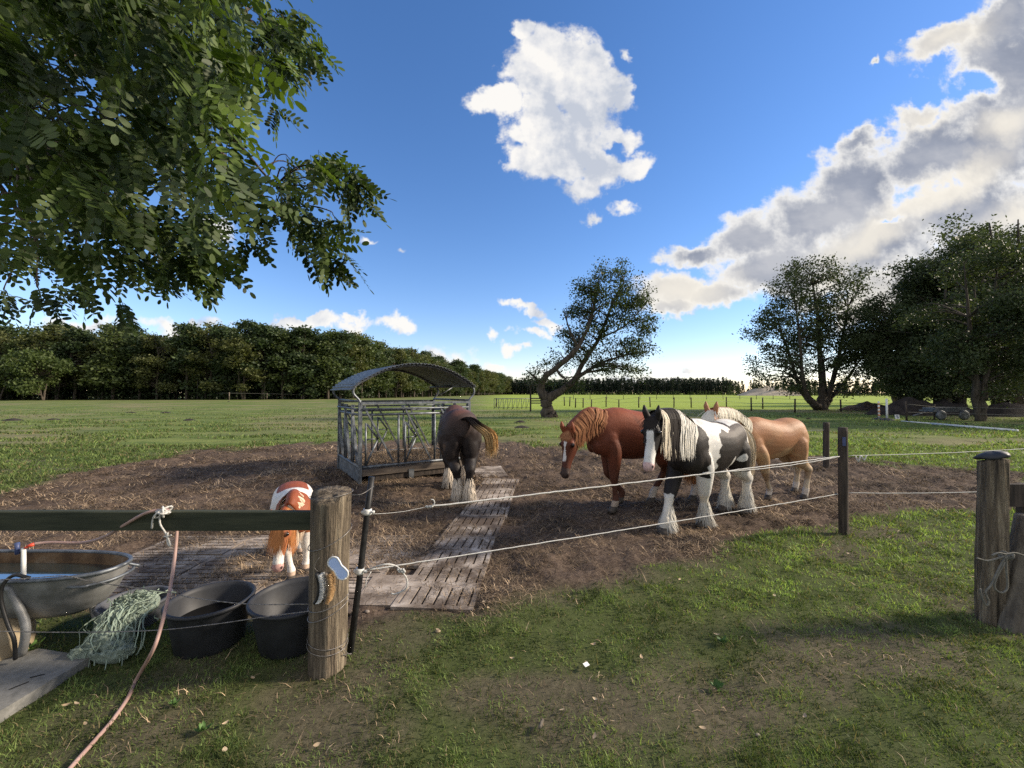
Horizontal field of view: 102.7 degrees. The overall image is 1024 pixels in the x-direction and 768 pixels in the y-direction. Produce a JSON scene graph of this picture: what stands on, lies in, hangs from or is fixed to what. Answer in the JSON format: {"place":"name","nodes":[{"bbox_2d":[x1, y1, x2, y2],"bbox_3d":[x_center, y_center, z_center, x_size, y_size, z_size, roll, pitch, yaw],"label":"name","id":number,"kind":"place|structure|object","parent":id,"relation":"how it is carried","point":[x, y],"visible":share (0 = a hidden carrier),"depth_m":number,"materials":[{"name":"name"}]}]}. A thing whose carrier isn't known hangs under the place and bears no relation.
{"place":"outdoors","nodes":[
{"label":"outdoors","id":0,"kind":"place"},
{"bbox_2d":[0,393,1023,767],"bbox_3d":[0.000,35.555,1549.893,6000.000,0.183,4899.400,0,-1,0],"label":"ground","id":1,"kind":"structure","parent":0,"point":[538,695],"depth_m":2.86,"materials":[{"name":"plant"}]},
{"bbox_2d":[0,356,22,399],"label":"young tree","id":2,"kind":"object","parent":1,"relation":"on","point":[4,375],"visible":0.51,"depth_m":92.12,"materials":[{"name":"green plant"}]},
{"bbox_2d":[0,618,36,660],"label":"tan drum","id":3,"kind":"object","parent":1,"relation":"on","point":[5,646],"visible":0.27,"depth_m":2.48,"materials":[{"name":"plastic"}]},
{"bbox_2d":[0,329,40,399],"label":"forest tree","id":4,"kind":"object","parent":1,"relation":"on","point":[14,344],"visible":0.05,"depth_m":97.33,"materials":[{"name":"green plant"}]},
{"bbox_2d":[0,347,77,399],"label":"young tree","id":5,"kind":"object","parent":1,"relation":"on","point":[35,364],"visible":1,"depth_m":87.76,"materials":[{"name":"green plant"}]},
{"bbox_2d":[4,323,85,399],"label":"forest tree","id":6,"kind":"object","parent":1,"relation":"on","point":[36,336],"visible":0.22,"depth_m":98.08,"materials":[{"name":"green plant"}]},
{"bbox_2d":[0,648,90,721],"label":"paving slab","id":7,"kind":"structure","parent":1,"relation":"on","point":[28,678],"depth_m":2.32,"materials":[{"name":"grey concrete"}]},
{"bbox_2d":[17,334,88,399],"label":"forest tree","id":8,"kind":"object","parent":1,"relation":"on","point":[43,346],"visible":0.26,"depth_m":97.62,"materials":[{"name":"green plant"}]},
{"bbox_2d":[0,549,140,656],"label":"bath trough","id":9,"kind":"object","parent":1,"relation":"on","point":[25,601],"visible":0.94,"depth_m":2.60,"materials":[{"name":"metal"}]},
{"bbox_2d":[0,573,30,660],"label":"black hose","id":10,"kind":"object","parent":9,"relation":"hanging from","point":[6,620],"visible":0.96,"depth_m":2.40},
{"bbox_2d":[14,542,34,574],"bbox_3d":[-3.098,1.151,2.599,0.107,0.290,0.034,0,-1,-11],"label":"water pipe","id":11,"kind":"object","parent":9,"relation":"attached to","point":[23,557],"visible":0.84,"depth_m":2.59,"materials":[{"name":"white paint"}]},
{"bbox_2d":[41,326,102,399],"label":"forest tree","id":12,"kind":"object","parent":1,"relation":"on","point":[72,347],"visible":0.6,"depth_m":96.96,"materials":[{"name":"green plant"}]},
{"bbox_2d":[68,337,110,399],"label":"forest tree","id":13,"kind":"object","parent":1,"relation":"on","point":[91,348],"visible":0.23,"depth_m":97.71,"materials":[{"name":"green plant"}]},
{"bbox_2d":[34,508,178,767],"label":"garden hose","id":14,"kind":"object","parent":1,"relation":"on","point":[103,730],"visible":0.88,"depth_m":2.34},
{"bbox_2d":[75,321,140,399],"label":"forest tree","id":15,"kind":"object","parent":1,"relation":"on","point":[111,359],"visible":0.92,"depth_m":96.51,"materials":[{"name":"green plant"}]},
{"bbox_2d":[92,585,172,631],"bbox_3d":[-2.660,1.613,2.885,0.420,0.200,0.420,0,-1,0],"label":"grey basin","id":16,"kind":"object","parent":1,"relation":"on","point":[103,606],"visible":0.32,"depth_m":2.88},
{"bbox_2d":[67,586,175,668],"bbox_3d":[-2.507,1.557,2.676,0.458,0.336,0.504,0,-1,0],"label":"hay net","id":17,"kind":"object","parent":16,"relation":"on","point":[128,611],"visible":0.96,"depth_m":2.57,"materials":[{"name":"fabric"}]},
{"bbox_2d":[109,579,161,596],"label":"slotted slab","id":18,"kind":"structure","parent":1,"relation":"on","point":[127,582],"depth_m":3.48,"materials":[{"name":"concrete"}]},
{"bbox_2d":[116,333,161,399],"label":"forest tree","id":19,"kind":"object","parent":1,"relation":"on","point":[136,340],"visible":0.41,"depth_m":98.58,"materials":[{"name":"green plant"}]},
{"bbox_2d":[126,331,181,399],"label":"forest tree","id":20,"kind":"object","parent":1,"relation":"on","point":[146,371],"visible":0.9,"depth_m":97.78,"materials":[{"name":"green plant"}]},
{"bbox_2d":[122,555,213,580],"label":"slotted slab","id":21,"kind":"structure","parent":1,"relation":"on","point":[150,568],"depth_m":3.86,"materials":[{"name":"concrete"}]},
{"bbox_2d":[153,333,196,398],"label":"forest tree","id":22,"kind":"object","parent":1,"relation":"on","point":[181,376],"visible":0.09,"depth_m":103.89,"materials":[{"name":"green plant"}]},
{"bbox_2d":[163,321,211,399],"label":"forest tree","id":23,"kind":"object","parent":1,"relation":"on","point":[185,344],"visible":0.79,"depth_m":98.99,"materials":[{"name":"green plant"}]},
{"bbox_2d":[131,535,253,555],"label":"slotted slab","id":24,"kind":"structure","parent":1,"relation":"on","point":[218,548],"depth_m":4.34,"materials":[{"name":"concrete"}]},
{"bbox_2d":[0,0,395,337],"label":"locust tree","id":25,"kind":"object","parent":1,"relation":"on","point":[60,169],"visible":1,"depth_m":1.38,"materials":[{"name":"green plant"}]},
{"bbox_2d":[178,327,235,399],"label":"forest tree","id":26,"kind":"object","parent":1,"relation":"on","point":[201,358],"visible":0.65,"depth_m":99.12,"materials":[{"name":"green plant"}]},
{"bbox_2d":[160,580,256,659],"bbox_3d":[-1.990,1.560,2.707,0.510,0.300,0.510,0,-1,0],"label":"rubber tub","id":27,"kind":"object","parent":1,"relation":"on","point":[200,642],"visible":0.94,"depth_m":2.62,"materials":[{"name":"rubber"}]},
{"bbox_2d":[154,580,267,599],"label":"slotted slab","id":28,"kind":"structure","parent":1,"relation":"on","point":[256,582],"depth_m":3.48,"materials":[{"name":"concrete"}]},
{"bbox_2d":[188,320,242,398],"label":"forest tree","id":29,"kind":"object","parent":1,"relation":"on","point":[205,324],"visible":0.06,"depth_m":104.56,"materials":[{"name":"green plant"}]},
{"bbox_2d":[200,325,249,399],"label":"forest tree","id":30,"kind":"object","parent":1,"relation":"on","point":[226,332],"visible":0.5,"depth_m":99.77,"materials":[{"name":"green plant"}]},
{"bbox_2d":[36,334,425,398],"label":"forest interior","id":31,"kind":"object","parent":1,"relation":"on","point":[180,394],"visible":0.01,"depth_m":118.59,"materials":[{"name":"green plant"}]},
{"bbox_2d":[210,319,261,393],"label":"forest tree","id":32,"kind":"object","parent":1,"relation":"on","point":[244,324],"visible":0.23,"depth_m":104.48,"materials":[{"name":"green plant"}]},
{"bbox_2d":[173,554,302,580],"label":"slotted slab","id":33,"kind":"structure","parent":1,"relation":"on","point":[211,562],"depth_m":3.76,"materials":[{"name":"concrete"}]},
{"bbox_2d":[216,335,270,399],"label":"forest tree","id":34,"kind":"object","parent":1,"relation":"on","point":[238,347],"visible":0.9,"depth_m":97.61,"materials":[{"name":"green plant"}]},
{"bbox_2d":[2,353,505,399],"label":"forest undergrowth","id":35,"kind":"object","parent":1,"relation":"on","point":[234,394],"visible":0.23,"depth_m":100.50,"materials":[{"name":"green plant"}]},
{"bbox_2d":[231,323,291,399],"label":"forest tree","id":36,"kind":"object","parent":1,"relation":"on","point":[267,331],"visible":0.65,"depth_m":100.89,"materials":[{"name":"green plant"}]},
{"bbox_2d":[223,535,309,554],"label":"slotted slab","id":37,"kind":"structure","parent":1,"relation":"on","point":[258,539],"depth_m":4.34,"materials":[{"name":"concrete"}]},
{"bbox_2d":[246,576,308,659],"bbox_3d":[-1.435,1.555,2.727,0.570,0.310,0.570,0,-1,0],"label":"rubber tub","id":38,"kind":"object","parent":1,"relation":"on","point":[283,637],"visible":0.65,"depth_m":2.54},
{"bbox_2d":[266,329,304,398],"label":"forest tree","id":39,"kind":"object","parent":1,"relation":"on","point":[281,347],"visible":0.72,"depth_m":102.58,"materials":[{"name":"green plant"}]},
{"bbox_2d":[265,481,312,579],"bbox_3d":[-2.066,1.339,3.858,0.405,0.791,1.153,1,-1,-28],"label":"spotted pony","id":40,"kind":"object","parent":1,"relation":"on","point":[292,495],"visible":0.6,"depth_m":3.59},
{"bbox_2d":[277,324,325,398],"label":"forest tree","id":41,"kind":"object","parent":1,"relation":"on","point":[304,370],"visible":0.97,"depth_m":104.20,"materials":[{"name":"green plant"}]},
{"bbox_2d":[255,581,368,615],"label":"slotted slab","id":42,"kind":"structure","parent":1,"relation":"on","point":[351,591],"depth_m":3.40,"materials":[{"name":"concrete"}]},
{"bbox_2d":[299,330,352,398],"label":"forest tree","id":43,"kind":"object","parent":1,"relation":"on","point":[327,377],"visible":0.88,"depth_m":106.76,"materials":[{"name":"green plant"}]},
{"bbox_2d":[308,485,351,680],"bbox_3d":[-1.104,1.215,2.490,0.239,1.139,0.241,0,-1,0],"label":"gate post","id":44,"kind":"object","parent":1,"relation":"on","point":[330,520],"visible":0.82,"depth_m":2.40,"materials":[{"name":"brown wood"}]},
{"bbox_2d":[0,510,309,530],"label":"fence rail","id":45,"kind":"object","parent":44,"relation":"attached to","point":[115,520],"visible":0.94,"depth_m":2.54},
{"bbox_2d":[151,505,172,546],"bbox_3d":[-2.146,0.874,2.520,0.110,0.246,0.099,-1,-2,37],"label":"rope","id":46,"kind":"object","parent":45,"relation":"attached to","point":[162,512],"visible":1,"depth_m":2.51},
{"bbox_2d":[0,575,309,604],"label":"fence wire","id":47,"kind":"object","parent":44,"relation":"attached to","point":[154,590],"visible":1,"depth_m":2.39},
{"bbox_2d":[0,611,309,632],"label":"fence wire","id":48,"kind":"object","parent":44,"relation":"attached to","point":[153,630],"visible":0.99,"depth_m":2.37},
{"bbox_2d":[313,557,325,604],"bbox_3d":[-1.105,1.133,2.357,0.075,0.261,0.066,0,-1,0],"label":"body brush","id":49,"kind":"object","parent":44,"relation":"hanging from","point":[321,585],"visible":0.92,"depth_m":2.34,"materials":[{"name":"black plastic"}]},
{"bbox_2d":[323,571,335,604],"bbox_3d":[-1.053,1.174,2.357,0.064,0.182,0.066,0,-1,0],"label":"wooden brush","id":50,"kind":"object","parent":44,"relation":"hanging from","point":[330,586],"visible":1,"depth_m":2.34,"materials":[{"name":"brown wood"}]},
{"bbox_2d":[327,554,348,579],"bbox_3d":[-1.005,1.059,2.368,0.125,0.149,0.014,0,-1,0],"label":"curry comb","id":51,"kind":"object","parent":44,"relation":"hanging from","point":[337,568],"visible":1,"depth_m":2.36,"materials":[{"name":"blue plastic"}]},
{"bbox_2d":[306,486,373,656],"bbox_3d":[-1.053,1.143,2.491,0.352,0.992,0.259,0,-1,0],"label":"wire wrap","id":52,"kind":"object","parent":44,"relation":"attached to","point":[336,604],"visible":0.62,"depth_m":2.40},
{"bbox_2d":[278,554,395,580],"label":"slotted slab","id":53,"kind":"structure","parent":1,"relation":"on","point":[352,564],"depth_m":3.81,"materials":[{"name":"concrete"}]},
{"bbox_2d":[317,329,360,398],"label":"forest tree","id":54,"kind":"object","parent":1,"relation":"on","point":[342,341],"visible":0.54,"depth_m":110.54,"materials":[{"name":"green plant"}]},
{"bbox_2d":[335,341,375,398],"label":"forest tree","id":55,"kind":"object","parent":1,"relation":"on","point":[353,351],"visible":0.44,"depth_m":115.59,"materials":[{"name":"green plant"}]},
{"bbox_2d":[347,476,374,654],"bbox_3d":[-0.966,1.180,2.612,0.170,1.160,0.073,1,-1,-27],"label":"electric fence stake","id":56,"kind":"object","parent":1,"relation":"on","point":[359,571],"visible":0.94,"depth_m":2.60,"materials":[{"name":"black plastic"}]},
{"bbox_2d":[365,494,836,594],"bbox_3d":[1.409,1.274,3.611,5.112,0.224,0.098,1,-1,-24],"label":"rope","id":57,"kind":"object","parent":56,"relation":"attached to","point":[401,570],"visible":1,"depth_m":3.02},
{"bbox_2d":[378,456,839,513],"bbox_3d":[1.412,0.837,3.666,5.084,0.073,0.036,1,-1,-24],"label":"rope","id":58,"kind":"object","parent":56,"relation":"attached to","point":[433,505],"visible":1,"depth_m":3.48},
{"bbox_2d":[347,335,378,398],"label":"forest tree","id":59,"kind":"object","parent":1,"relation":"on","point":[364,343],"visible":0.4,"depth_m":121.27,"materials":[{"name":"green plant"}]},
{"bbox_2d":[358,345,383,397],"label":"forest tree","id":60,"kind":"object","parent":1,"relation":"on","point":[369,390],"visible":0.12,"depth_m":125.37,"materials":[{"name":"green plant"}]},
{"bbox_2d":[363,343,396,397],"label":"forest tree","id":61,"kind":"object","parent":1,"relation":"on","point":[381,382],"visible":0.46,"depth_m":129.85,"materials":[{"name":"green plant"}]},
{"bbox_2d":[350,535,413,553],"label":"slotted slab","id":62,"kind":"structure","parent":1,"relation":"on","point":[391,544],"depth_m":4.49,"materials":[{"name":"concrete"}]},
{"bbox_2d":[359,575,418,607],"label":"plain slab","id":63,"kind":"structure","parent":1,"relation":"on","point":[387,582],"depth_m":3.39,"materials":[{"name":"concrete"}]},
{"bbox_2d":[380,349,397,397],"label":"forest tree","id":64,"kind":"object","parent":1,"relation":"on","point":[386,393],"visible":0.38,"depth_m":135.56,"materials":[{"name":"green plant"}]},
{"bbox_2d":[381,347,414,397],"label":"forest tree","id":65,"kind":"object","parent":1,"relation":"on","point":[400,353],"visible":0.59,"depth_m":139.72,"materials":[{"name":"green plant"}]},
{"bbox_2d":[330,363,474,483],"bbox_3d":[-2.257,0.734,9.017,2.930,2.247,2.385,1,-2,-33],"label":"hay feeder","id":66,"kind":"object","parent":1,"relation":"on","point":[436,376],"visible":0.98,"depth_m":8.16,"materials":[{"name":"metal"}]},
{"bbox_2d":[347,444,459,466],"bbox_3d":[-2.344,1.509,8.796,2.319,0.303,2.009,1,-1,-32],"label":"hay","id":67,"kind":"object","parent":66,"relation":"in","point":[419,455],"visible":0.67,"depth_m":8.67,"materials":[{"name":"plant"}]},
{"bbox_2d":[379,546,436,569],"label":"plain slab","id":68,"kind":"structure","parent":1,"relation":"on","point":[416,565],"depth_m":4.04,"materials":[{"name":"concrete"}]},
{"bbox_2d":[390,549,491,613],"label":"slotted slab","id":69,"kind":"structure","parent":1,"relation":"on","point":[411,595],"depth_m":3.50,"materials":[{"name":"concrete"}]},
{"bbox_2d":[438,405,497,503],"bbox_3d":[-0.946,1.081,6.961,0.803,1.442,2.526,0,-1,-18],"label":"dark brown horse","id":70,"kind":"object","parent":1,"relation":"on","point":[462,431],"visible":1,"depth_m":6.09},
{"bbox_2d":[431,515,504,550],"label":"slotted slab","id":71,"kind":"structure","parent":1,"relation":"on","point":[461,540],"depth_m":4.72,"materials":[{"name":"concrete"}]},
{"bbox_2d":[460,494,512,518],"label":"slotted slab","id":72,"kind":"structure","parent":1,"relation":"on","point":[492,509],"depth_m":5.79,"materials":[{"name":"concrete"}]},
{"bbox_2d":[475,466,507,477],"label":"plain slab","id":73,"kind":"structure","parent":1,"relation":"on","point":[498,471],"depth_m":8.47,"materials":[{"name":"concrete"}]},
{"bbox_2d":[475,478,518,494],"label":"slotted slab","id":74,"kind":"structure","parent":1,"relation":"on","point":[495,488],"depth_m":7.09,"materials":[{"name":"concrete"}]},
{"bbox_2d":[0,477,1019,767],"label":"dry stalks","id":75,"kind":"object","parent":1,"relation":"on","point":[528,689],"visible":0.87,"depth_m":2.22,"materials":[{"name":"plant"}]},
{"bbox_2d":[0,441,1023,640],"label":"straw litter","id":76,"kind":"object","parent":1,"relation":"on","point":[523,551],"visible":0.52,"depth_m":5.74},
{"bbox_2d":[512,256,663,417],"bbox_3d":[5.179,-2.739,27.962,10.320,11.503,4.705,0,-1,0],"label":"leaning tree","id":77,"kind":"object","parent":1,"relation":"on","point":[594,292],"visible":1,"depth_m":27.57,"materials":[{"name":"green plant"}]},
{"bbox_2d":[507,376,734,394],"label":"pine wood","id":78,"kind":"object","parent":1,"relation":"on","point":[683,386],"visible":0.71,"depth_m":363.81,"materials":[{"name":"green plant"}]},
{"bbox_2d":[558,407,696,512],"bbox_3d":[1.747,1.052,5.960,2.390,1.457,0.639,0,-1,-14],"label":"chestnut horse","id":79,"kind":"object","parent":1,"relation":"on","point":[613,437],"visible":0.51,"depth_m":5.68},
{"bbox_2d":[563,390,734,394],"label":"hedge","id":80,"kind":"object","parent":1,"relation":"on","point":[666,392],"visible":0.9,"depth_m":344.97,"materials":[{"name":"green plant"}]},
{"bbox_2d":[496,397,841,412],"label":"post and wire fence","id":81,"kind":"object","parent":1,"relation":"on","point":[649,401],"visible":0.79,"depth_m":45.89,"materials":[{"name":"brown wood"}]},
{"bbox_2d":[637,405,756,535],"bbox_3d":[2.334,0.999,5.067,2.523,1.524,0.647,1,-2,-42],"label":"pinto cob","id":82,"kind":"object","parent":1,"relation":"on","point":[686,444],"visible":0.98,"depth_m":4.89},
{"bbox_2d":[696,401,812,499],"bbox_3d":[3.687,1.016,6.102,2.729,1.535,0.572,1,-1,-26],"label":"palomino horse","id":83,"kind":"object","parent":1,"relation":"on","point":[785,440],"visible":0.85,"depth_m":6.06},
{"bbox_2d":[732,254,890,410],"bbox_3d":[28.424,-4.268,39.414,14.034,15.874,8.745,0,-1,0],"label":"many stemmed tree","id":84,"kind":"object","parent":1,"relation":"on","point":[800,344],"visible":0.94,"depth_m":38.51,"materials":[{"name":"green plant"}]},
{"bbox_2d":[823,422,829,467],"bbox_3d":[6.993,1.391,9.116,0.138,1.078,0.120,0,-1,0],"label":"fence post","id":85,"kind":"object","parent":1,"relation":"on","point":[826,441],"visible":0.91,"depth_m":9.07,"materials":[{"name":"brown wood"}]},
{"bbox_2d":[834,427,848,535],"bbox_3d":[3.797,1.166,4.713,0.167,1.334,0.102,1,-1,-31],"label":"fence post","id":86,"kind":"object","parent":1,"relation":"on","point":[843,508],"visible":0.91,"depth_m":4.70,"materials":[{"name":"brown wood"}]},
{"bbox_2d":[727,378,967,395],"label":"horizon scrub","id":87,"kind":"object","parent":1,"relation":"on","point":[738,390],"visible":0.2,"depth_m":251.52,"materials":[{"name":"green plant"}]},
{"bbox_2d":[838,401,883,410],"bbox_3d":[33.925,2.082,39.130,5.500,0.909,3.000,0,-1,0],"label":"earth heap","id":88,"kind":"object","parent":1,"relation":"on","point":[866,406],"visible":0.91,"depth_m":38.49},
{"bbox_2d":[833,288,943,400],"bbox_3d":[33.143,-3.046,35.281,8.568,11.224,8.205,0,-1,0],"label":"broadleaf tree","id":89,"kind":"object","parent":1,"relation":"on","point":[863,343],"visible":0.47,"depth_m":35.46,"materials":[{"name":"green plant"}]},
{"bbox_2d":[858,276,958,399],"bbox_3d":[37.121,-3.783,37.807,9.658,12.876,9.915,0,-1,-12],"label":"broadleaf tree","id":90,"kind":"object","parent":1,"relation":"on","point":[891,314],"visible":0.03,"depth_m":37.90,"materials":[{"name":"green plant"}]},
{"bbox_2d":[865,397,952,415],"bbox_3d":[30.338,1.661,31.081,7.000,1.398,3.000,0,-1,0],"label":"earth heap","id":91,"kind":"object","parent":1,"relation":"on","point":[897,407],"visible":0.78,"depth_m":30.40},
{"bbox_2d":[853,237,1023,404],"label":"broadleaf tree","id":92,"kind":"object","parent":1,"relation":"on","point":[939,392],"visible":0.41,"depth_m":31.83,"materials":[{"name":"green plant"}]},
{"bbox_2d":[912,407,969,419],"bbox_3d":[26.336,1.831,25.397,3.212,0.750,1.020,0,-1,0],"label":"farm trailer","id":93,"kind":"object","parent":1,"relation":"on","point":[939,414],"visible":0.94,"depth_m":25.01,"materials":[{"name":"metal"}]},
{"bbox_2d":[876,226,1023,406],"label":"broadleaf tree","id":94,"kind":"object","parent":1,"relation":"on","point":[916,282],"visible":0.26,"depth_m":33.44,"materials":[{"name":"green plant"}]},
{"bbox_2d":[878,209,1023,403],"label":"broadleaf tree","id":95,"kind":"object","parent":1,"relation":"on","point":[983,228],"visible":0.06,"depth_m":34.88,"materials":[{"name":"green plant"}]},
{"bbox_2d":[934,399,972,415],"bbox_3d":[33.008,1.729,31.079,3.600,1.262,3.000,0,-1,0],"label":"earth heap","id":96,"kind":"object","parent":1,"relation":"on","point":[944,402],"visible":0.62,"depth_m":30.32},
{"bbox_2d":[885,223,1023,403],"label":"broadleaf tree","id":97,"kind":"object","parent":1,"relation":"on","point":[1010,233],"visible":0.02,"depth_m":33.73,"materials":[{"name":"green plant"}]},
{"bbox_2d":[892,233,1023,420],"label":"broadleaf tree","id":98,"kind":"object","parent":1,"relation":"on","point":[966,332],"visible":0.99,"depth_m":23.43,"materials":[{"name":"green plant"}]},
{"bbox_2d":[904,401,1023,420],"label":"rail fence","id":99,"kind":"object","parent":1,"relation":"on","point":[906,414],"visible":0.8,"depth_m":24.03,"materials":[{"name":"wood"}]},
{"bbox_2d":[973,450,1010,625],"bbox_3d":[3.514,1.142,2.995,0.199,1.308,0.193,-1,-2,45],"label":"gate post","id":100,"kind":"object","parent":1,"relation":"on","point":[992,533],"visible":0.81,"depth_m":2.96,"materials":[{"name":"brown wood"}]},
{"bbox_2d":[976,551,1023,605],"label":"rope","id":101,"kind":"object","parent":100,"relation":"attached to","point":[1005,556],"visible":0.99,"depth_m":2.77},
{"bbox_2d":[971,402,1023,416],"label":"earth heap","id":102,"kind":"object","parent":1,"relation":"on","point":[1007,412],"visible":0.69,"depth_m":28.69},
{"bbox_2d":[997,513,1023,634],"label":"leaning log","id":103,"kind":"object","parent":1,"relation":"on","point":[1011,617],"visible":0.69,"depth_m":2.90,"materials":[{"name":"brown wood"}]},
{"bbox_2d":[1010,482,1023,512],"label":"gate","id":104,"kind":"structure","parent":1,"relation":"on","point":[1017,495],"depth_m":3.06,"materials":[{"name":"brown wood"}]},
{"bbox_2d":[0,441,1023,767],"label":"grass","id":105,"kind":"structure","parent":0,"point":[134,451],"depth_m":2.52,"materials":[{"name":"plant"}]},
{"bbox_2d":[0,407,1023,446],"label":"paddock grass","id":106,"kind":"structure","parent":0,"point":[85,438],"depth_m":17.83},
{"bbox_2d":[0,0,1023,392],"label":"sky","id":107,"kind":"structure","parent":0,"point":[708,146],"materials":[{"name":"blue"}]},
{"bbox_2d":[736,386,801,395],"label":"sand hill","id":108,"kind":"structure","parent":0,"point":[760,391],"depth_m":252.10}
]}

